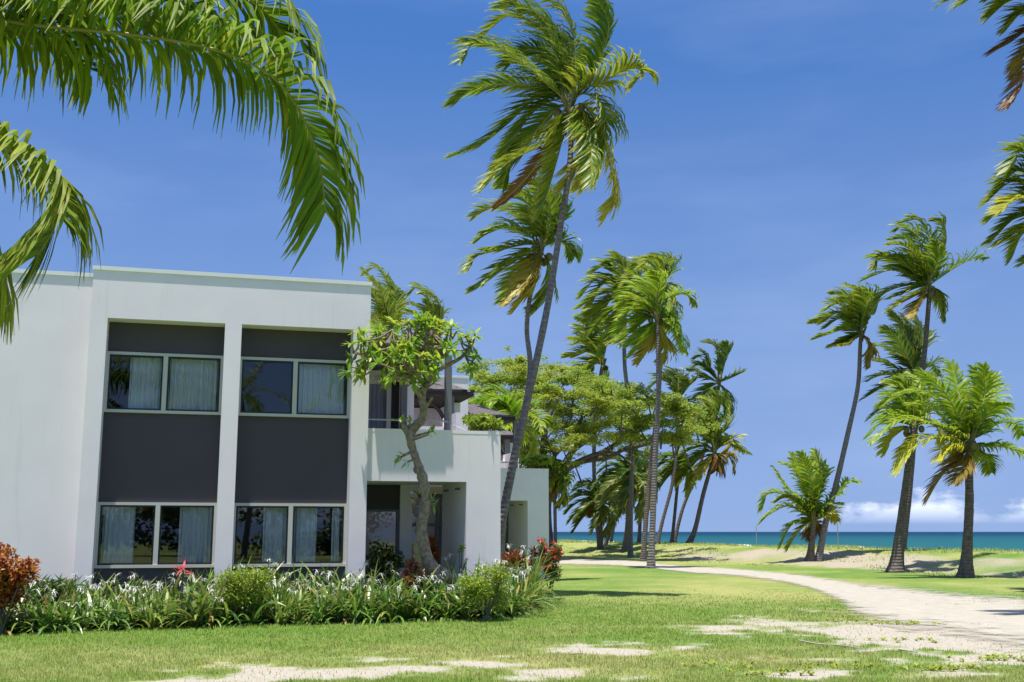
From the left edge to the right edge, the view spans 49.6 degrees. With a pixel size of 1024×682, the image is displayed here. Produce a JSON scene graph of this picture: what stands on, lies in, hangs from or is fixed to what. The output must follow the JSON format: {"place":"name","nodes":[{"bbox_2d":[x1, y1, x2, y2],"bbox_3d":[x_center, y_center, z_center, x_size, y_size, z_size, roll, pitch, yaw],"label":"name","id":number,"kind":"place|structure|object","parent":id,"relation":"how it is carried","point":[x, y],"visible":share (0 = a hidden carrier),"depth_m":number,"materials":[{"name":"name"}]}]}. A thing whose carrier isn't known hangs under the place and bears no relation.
{"place":"outdoors","nodes":[
{"label":"outdoors","id":0,"kind":"place"},
{"bbox_2d":[0,540,1023,681],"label":"ground","id":1,"kind":"structure","parent":0,"point":[1006,569],"depth_m":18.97,"materials":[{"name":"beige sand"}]},
{"bbox_2d":[0,542,42,634],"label":"croton shrub","id":2,"kind":"object","parent":1,"relation":"on","point":[12,582],"visible":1,"depth_m":17.59,"materials":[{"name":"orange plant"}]},
{"bbox_2d":[19,574,87,605],"bbox_3d":[-8.034,4.472,19.214,1.253,0.910,1.115,2,-10,-14],"label":"fern clump","id":3,"kind":"object","parent":1,"relation":"on","point":[55,586],"visible":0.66,"depth_m":19.11,"materials":[{"name":"green plant"}]},
{"bbox_2d":[0,0,365,344],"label":"coconut palm","id":4,"kind":"object","parent":1,"relation":"on","point":[171,24],"visible":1,"depth_m":10.51,"materials":[{"name":"green plant"}]},
{"bbox_2d":[172,561,194,626],"bbox_3d":[-5.649,4.308,18.930,0.512,1.119,0.438,0,-10,0],"label":"pink cordyline","id":5,"kind":"object","parent":1,"relation":"on","point":[182,570],"visible":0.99,"depth_m":18.95,"materials":[{"name":"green plant"}]},
{"bbox_2d":[209,564,275,623],"bbox_3d":[-4.703,4.424,19.387,1.143,1.065,0.978,0,-10,0],"label":"leafy bush","id":6,"kind":"object","parent":1,"relation":"on","point":[239,594],"visible":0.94,"depth_m":19.27,"materials":[{"name":"green plant"}]},
{"bbox_2d":[0,265,500,603],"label":"hotel building","id":7,"kind":"structure","parent":1,"relation":"on","point":[82,445],"depth_m":22.61,"materials":[{"name":"white paint"}]},
{"bbox_2d":[101,507,135,562],"bbox_3d":[-7.796,3.835,21.968,0.600,1.120,0.128,3,-10,-15],"label":"curtain","id":8,"kind":"object","parent":7,"relation":"hanging from","point":[118,535],"visible":0.98,"depth_m":21.97,"materials":[{"name":"fabric"}]},
{"bbox_2d":[128,357,161,408],"bbox_3d":[-7.450,0.870,22.578,0.640,1.070,0.125,3,-10,-15],"label":"curtain","id":9,"kind":"object","parent":7,"relation":"hanging from","point":[145,383],"visible":0.91,"depth_m":22.57,"materials":[{"name":"fabric"}]},
{"bbox_2d":[94,502,216,567],"bbox_3d":[-7.048,3.845,22.000,2.260,1.276,0.140,3,-10,-15],"label":"window","id":10,"kind":"structure","parent":7,"relation":"in","point":[157,516],"depth_m":21.95,"materials":[{"name":"white metal"}]},
{"bbox_2d":[104,351,223,414],"bbox_3d":[-7.048,0.864,22.512,2.260,1.226,0.140,3,-10,-15],"label":"window","id":11,"kind":"structure","parent":7,"relation":"in","point":[165,368],"depth_m":22.47,"materials":[{"name":"white metal"}]},
{"bbox_2d":[168,359,218,409],"bbox_3d":[-6.549,0.913,22.824,0.990,1.070,0.130,3,-10,-15],"label":"curtain","id":12,"kind":"object","parent":7,"relation":"hanging from","point":[193,384],"visible":0.94,"depth_m":22.82,"materials":[{"name":"fabric"}]},
{"bbox_2d":[178,507,211,562],"bbox_3d":[-6.376,3.902,22.360,0.650,1.120,0.128,3,-10,-15],"label":"curtain","id":13,"kind":"object","parent":7,"relation":"hanging from","point":[195,526],"visible":0.98,"depth_m":22.36,"materials":[{"name":"fabric"}]},
{"bbox_2d":[262,508,286,561],"bbox_3d":[-4.872,3.973,22.772,0.472,1.120,0.127,2,-10,-14],"label":"curtain","id":14,"kind":"object","parent":7,"relation":"hanging from","point":[274,534],"visible":0.94,"depth_m":22.77,"materials":[{"name":"fabric"}]},
{"bbox_2d":[232,503,346,566],"bbox_3d":[-4.543,3.964,22.689,2.280,1.276,0.140,3,-10,-15],"label":"window","id":15,"kind":"structure","parent":7,"relation":"in","point":[289,545],"depth_m":22.66,"materials":[{"name":"white metal"}]},
{"bbox_2d":[238,356,349,418],"bbox_3d":[-4.543,0.983,23.201,2.280,1.226,0.140,3,-10,-15],"label":"window","id":16,"kind":"structure","parent":7,"relation":"in","point":[295,362],"depth_m":23.16,"materials":[{"name":"white metal"}]},
{"bbox_2d":[293,508,316,561],"bbox_3d":[-4.276,4.002,22.938,0.470,1.120,0.125,3,-10,-15],"label":"curtain","id":17,"kind":"object","parent":7,"relation":"hanging from","point":[305,530],"visible":0.97,"depth_m":22.94,"materials":[{"name":"fabric"}]},
{"bbox_2d":[298,364,343,413],"bbox_3d":[-4.059,1.030,23.509,1.020,1.070,0.129,3,-10,-15],"label":"curtain","id":18,"kind":"object","parent":7,"relation":"hanging from","point":[321,388],"visible":0.89,"depth_m":23.52,"materials":[{"name":"fabric"}]},
{"bbox_2d":[331,508,339,561],"bbox_3d":[-3.654,4.032,23.115,0.195,1.120,0.117,4,-11,-24],"label":"curtain","id":19,"kind":"object","parent":7,"relation":"hanging from","point":[335,538],"visible":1,"depth_m":23.10,"materials":[{"name":"fabric"}]},
{"bbox_2d":[368,379,391,428],"bbox_3d":[-3.269,1.983,25.719,0.900,2.200,0.120,3,-10,-15],"label":"balcony door","id":20,"kind":"structure","parent":7,"relation":"in","point":[379,399],"depth_m":25.86,"materials":[{"name":"glass"}]},
{"bbox_2d":[366,494,442,588],"bbox_3d":[-2.663,4.735,25.375,2.140,2.460,0.120,3,-10,-15],"label":"patio door","id":21,"kind":"structure","parent":7,"relation":"in","point":[397,511],"depth_m":25.43,"materials":[{"name":"grey metal"}]},
{"bbox_2d":[461,412,503,430],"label":"balcony plant","id":22,"kind":"object","parent":7,"relation":"on","point":[483,421],"visible":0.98,"depth_m":24.05,"materials":[{"name":"green plant"}]},
{"bbox_2d":[0,544,577,635],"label":"lily bed","id":23,"kind":"object","parent":1,"relation":"on","point":[342,602],"visible":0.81,"depth_m":19.74,"materials":[{"name":"green plant"}]},
{"bbox_2d":[365,538,404,590],"bbox_3d":[-2.708,4.863,23.201,1.070,1.482,0.972,8,-13,-40],"label":"dark bush","id":24,"kind":"object","parent":1,"relation":"on","point":[382,556],"visible":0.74,"depth_m":23.10,"materials":[{"name":"green plant"}]},
{"bbox_2d":[359,261,412,336],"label":"coconut palm","id":25,"kind":"object","parent":1,"relation":"on","point":[391,303],"visible":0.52,"depth_m":44.77,"materials":[{"name":"green plant"}]},
{"bbox_2d":[338,310,482,610],"bbox_3d":[-1.991,2.393,21.749,2.962,6.156,2.163,0,-10,0],"label":"frangipani tree","id":26,"kind":"object","parent":1,"relation":"on","point":[430,370],"visible":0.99,"depth_m":21.86,"materials":[{"name":"green plant"}]},
{"bbox_2d":[400,557,427,607],"bbox_3d":[-1.855,4.672,21.066,0.530,1.136,0.460,0,-10,0],"label":"croton shrub","id":27,"kind":"object","parent":1,"relation":"on","point":[410,567],"visible":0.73,"depth_m":21.08,"materials":[{"name":"red plant"}]},
{"bbox_2d":[403,281,450,345],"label":"coconut palm","id":28,"kind":"object","parent":1,"relation":"on","point":[437,310],"visible":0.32,"depth_m":46.71,"materials":[{"name":"green plant"}]},
{"bbox_2d":[428,534,441,586],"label":"croton shrub","id":29,"kind":"object","parent":1,"relation":"on","point":[434,551],"visible":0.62,"depth_m":24.02,"materials":[{"name":"red plant"}]},
{"bbox_2d":[456,544,465,587],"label":"seedling","id":30,"kind":"object","parent":1,"relation":"on","point":[461,548],"visible":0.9,"depth_m":21.99,"materials":[{"name":"green plant"}]},
{"bbox_2d":[456,561,513,621],"bbox_3d":[-0.492,4.544,20.163,0.978,1.090,0.976,-6,-11,31],"label":"leafy bush","id":31,"kind":"object","parent":1,"relation":"on","point":[474,587],"visible":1,"depth_m":20.08,"materials":[{"name":"green plant"}]},
{"bbox_2d":[468,397,509,447],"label":"coconut palm","id":32,"kind":"object","parent":1,"relation":"on","point":[490,404],"visible":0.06,"depth_m":45.84,"materials":[{"name":"green plant"}]},
{"bbox_2d":[436,375,548,579],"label":"hotel building","id":33,"kind":"structure","parent":1,"relation":"on","point":[527,525],"depth_m":37.88,"materials":[{"name":"white paint"}]},
{"bbox_2d":[518,453,552,468],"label":"balcony plant","id":34,"kind":"object","parent":33,"relation":"on","point":[533,460],"visible":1,"depth_m":38.14,"materials":[{"name":"green plant"}]},
{"bbox_2d":[469,383,553,457],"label":"coconut palm","id":35,"kind":"object","parent":1,"relation":"on","point":[512,406],"visible":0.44,"depth_m":51.72,"materials":[{"name":"green plant"}]},
{"bbox_2d":[500,547,529,576],"bbox_3d":[0.023,5.323,25.271,0.889,1.272,0.821,0,-10,0],"label":"ti plant","id":36,"kind":"object","parent":1,"relation":"on","point":[512,557],"visible":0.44,"depth_m":25.24,"materials":[{"name":"red plant"}]},
{"bbox_2d":[457,175,583,576],"bbox_3d":[0.290,1.317,37.343,4.392,13.507,3.789,0,-10,0],"label":"coconut palm","id":37,"kind":"object","parent":1,"relation":"on","point":[521,281],"visible":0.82,"depth_m":37.73,"materials":[{"name":"green plant"}]},
{"bbox_2d":[528,545,545,570],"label":"ti plant","id":38,"kind":"object","parent":1,"relation":"on","point":[536,553],"visible":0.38,"depth_m":26.25,"materials":[{"name":"plant"}]},
{"bbox_2d":[537,537,563,597],"bbox_3d":[0.937,5.460,26.761,0.715,1.508,0.672,0,-10,0],"label":"ixora bush","id":39,"kind":"object","parent":1,"relation":"on","point":[556,550],"visible":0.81,"depth_m":26.66,"materials":[{"name":"red plant"}]},
{"bbox_2d":[441,0,660,542],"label":"coconut palm","id":40,"kind":"object","parent":1,"relation":"on","point":[564,73],"visible":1,"depth_m":29.28,"materials":[{"name":"green plant"}]},
{"bbox_2d":[536,453,577,545],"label":"coconut palm","id":41,"kind":"object","parent":1,"relation":"on","point":[560,478],"visible":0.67,"depth_m":65.10,"materials":[{"name":"green plant"}]},
{"bbox_2d":[454,345,722,553],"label":"rain tree","id":42,"kind":"object","parent":1,"relation":"on","point":[613,405],"visible":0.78,"depth_m":65.17,"materials":[{"name":"green plant"}]},
{"bbox_2d":[560,308,616,548],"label":"coconut palm","id":43,"kind":"object","parent":1,"relation":"on","point":[590,343],"visible":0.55,"depth_m":84.78,"materials":[{"name":"green plant"}]},
{"bbox_2d":[562,475,625,548],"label":"coconut palm","id":44,"kind":"object","parent":1,"relation":"on","point":[586,508],"visible":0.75,"depth_m":82.75,"materials":[{"name":"green plant"}]},
{"bbox_2d":[572,249,647,557],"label":"coconut palm","id":45,"kind":"object","parent":1,"relation":"on","point":[618,262],"visible":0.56,"depth_m":73.49,"materials":[{"name":"green plant"}]},
{"bbox_2d":[591,446,650,551],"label":"coconut palm","id":46,"kind":"object","parent":1,"relation":"on","point":[609,486],"visible":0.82,"depth_m":78.98,"materials":[{"name":"green plant"}]},
{"bbox_2d":[609,500,634,541],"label":"coconut palm","id":47,"kind":"object","parent":1,"relation":"on","point":[611,538],"visible":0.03,"depth_m":98.42,"materials":[{"name":"brown plant"}]},
{"bbox_2d":[603,459,658,545],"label":"coconut palm","id":48,"kind":"object","parent":1,"relation":"on","point":[615,494],"visible":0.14,"depth_m":87.09,"materials":[{"name":"green plant"}]},
{"bbox_2d":[616,450,664,542],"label":"coconut palm","id":49,"kind":"object","parent":1,"relation":"on","point":[645,470],"visible":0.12,"depth_m":90.62,"materials":[{"name":"green plant"}]},
{"bbox_2d":[610,251,684,560],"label":"coconut palm","id":50,"kind":"object","parent":1,"relation":"on","point":[645,264],"visible":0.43,"depth_m":62.68,"materials":[{"name":"green plant"}]},
{"bbox_2d":[609,269,699,567],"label":"coconut palm","id":51,"kind":"object","parent":1,"relation":"on","point":[649,337],"visible":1,"depth_m":50.76,"materials":[{"name":"green plant"}]},
{"bbox_2d":[641,365,706,543],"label":"coconut palm","id":52,"kind":"object","parent":1,"relation":"on","point":[677,382],"visible":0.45,"depth_m":87.99,"materials":[{"name":"green plant"}]},
{"bbox_2d":[657,451,697,542],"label":"coconut palm","id":53,"kind":"object","parent":1,"relation":"on","point":[667,470],"visible":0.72,"depth_m":92.07,"materials":[{"name":"green plant"}]},
{"bbox_2d":[674,338,746,542],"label":"coconut palm","id":54,"kind":"object","parent":1,"relation":"on","point":[724,348],"visible":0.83,"depth_m":96.71,"materials":[{"name":"green plant"}]},
{"bbox_2d":[671,387,751,542],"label":"coconut palm","id":55,"kind":"object","parent":1,"relation":"on","point":[716,440],"visible":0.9,"depth_m":89.78,"materials":[{"name":"green plant"}]},
{"bbox_2d":[681,659,754,668],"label":"beach weed","id":56,"kind":"object","parent":1,"relation":"on","point":[714,662],"visible":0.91,"depth_m":13.39,"materials":[{"name":"green plant"}]},
{"bbox_2d":[726,667,814,675],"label":"beach weed","id":57,"kind":"object","parent":1,"relation":"on","point":[769,673],"visible":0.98,"depth_m":12.59,"materials":[{"name":"green plant"}]},
{"bbox_2d":[553,539,1023,578],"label":"dune grass","id":58,"kind":"structure","parent":1,"relation":"on","point":[793,546],"depth_m":65.33,"materials":[{"name":"green plant"}]},
{"bbox_2d":[756,447,861,561],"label":"coconut palm","id":59,"kind":"object","parent":1,"relation":"on","point":[812,509],"visible":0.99,"depth_m":56.35,"materials":[{"name":"green plant"}]},
{"bbox_2d":[799,640,865,649],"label":"fallen branch","id":60,"kind":"object","parent":1,"relation":"on","point":[829,644],"visible":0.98,"depth_m":15.60,"materials":[{"name":"beige wood"}]},
{"bbox_2d":[798,659,881,667],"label":"beach weed","id":61,"kind":"object","parent":1,"relation":"on","point":[835,664],"visible":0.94,"depth_m":13.32,"materials":[{"name":"green plant"}]},
{"bbox_2d":[804,282,884,560],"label":"coconut palm","id":62,"kind":"object","parent":1,"relation":"on","point":[854,314],"visible":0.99,"depth_m":57.37,"materials":[{"name":"green plant"}]},
{"bbox_2d":[859,309,946,550],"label":"coconut palm","id":63,"kind":"object","parent":1,"relation":"on","point":[905,350],"visible":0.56,"depth_m":58.52,"materials":[{"name":"green plant"}]},
{"bbox_2d":[862,367,950,572],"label":"coconut palm","id":64,"kind":"object","parent":1,"relation":"on","point":[895,564],"visible":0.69,"depth_m":44.96,"materials":[{"name":"green plant"}]},
{"bbox_2d":[855,211,989,569],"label":"coconut palm","id":65,"kind":"object","parent":1,"relation":"on","point":[919,266],"visible":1,"depth_m":47.91,"materials":[{"name":"green plant"}]},
{"bbox_2d":[897,661,990,670],"bbox_3d":[5.121,3.849,13.110,1.157,0.055,0.628,0,-10,0],"label":"beach weed","id":66,"kind":"object","parent":1,"relation":"on","point":[956,667],"visible":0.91,"depth_m":13.10,"materials":[{"name":"green plant"}]},
{"bbox_2d":[865,358,1023,577],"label":"coconut palm","id":67,"kind":"object","parent":1,"relation":"on","point":[969,424],"visible":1,"depth_m":39.72,"materials":[{"name":"green plant"}]},
{"bbox_2d":[931,0,1023,112],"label":"coconut palm","id":68,"kind":"object","parent":1,"relation":"on","point":[1015,74],"visible":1,"depth_m":22.55,"materials":[{"name":"green plant"}]},
{"bbox_2d":[945,653,1023,661],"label":"beach weed","id":69,"kind":"object","parent":1,"relation":"on","point":[996,656],"visible":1,"depth_m":14.11,"materials":[{"name":"green plant"}]},
{"bbox_2d":[976,134,1023,267],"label":"coconut palm","id":70,"kind":"object","parent":1,"relation":"on","point":[1007,171],"visible":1,"depth_m":31.35,"materials":[{"name":"green plant"}]},
{"bbox_2d":[0,0,1023,531],"label":"sky","id":71,"kind":"structure","parent":0,"point":[777,146],"materials":[{"name":"blue"}]},
{"bbox_2d":[553,532,1023,550],"bbox_3d":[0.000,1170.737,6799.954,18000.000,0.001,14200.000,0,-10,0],"label":"sea","id":72,"kind":"structure","parent":0,"point":[1009,541],"depth_m":406.54,"materials":[{"name":"liquid"}]},
{"bbox_2d":[557,558,1023,643],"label":"sand path","id":73,"kind":"structure","parent":0,"point":[905,605],"depth_m":24.73,"materials":[{"name":"beige sand"}]},
{"bbox_2d":[825,617,882,621],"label":"beach weed","id":74,"kind":"object","parent":73,"relation":"on","point":[849,619],"visible":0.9,"depth_m":20.08,"materials":[{"name":"green plant"}]},
{"bbox_2d":[864,619,919,624],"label":"beach weed","id":75,"kind":"object","parent":73,"relation":"on","point":[896,622],"visible":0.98,"depth_m":19.49,"materials":[{"name":"green plant"}]},
{"bbox_2d":[865,636,936,642],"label":"beach weed","id":76,"kind":"object","parent":73,"relation":"on","point":[903,638],"visible":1,"depth_m":16.55,"materials":[{"name":"green plant"}]},
{"bbox_2d":[900,621,947,624],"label":"beach weed","id":77,"kind":"object","parent":73,"relation":"on","point":[920,622],"visible":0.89,"depth_m":19.25,"materials":[{"name":"green plant"}]}
]}

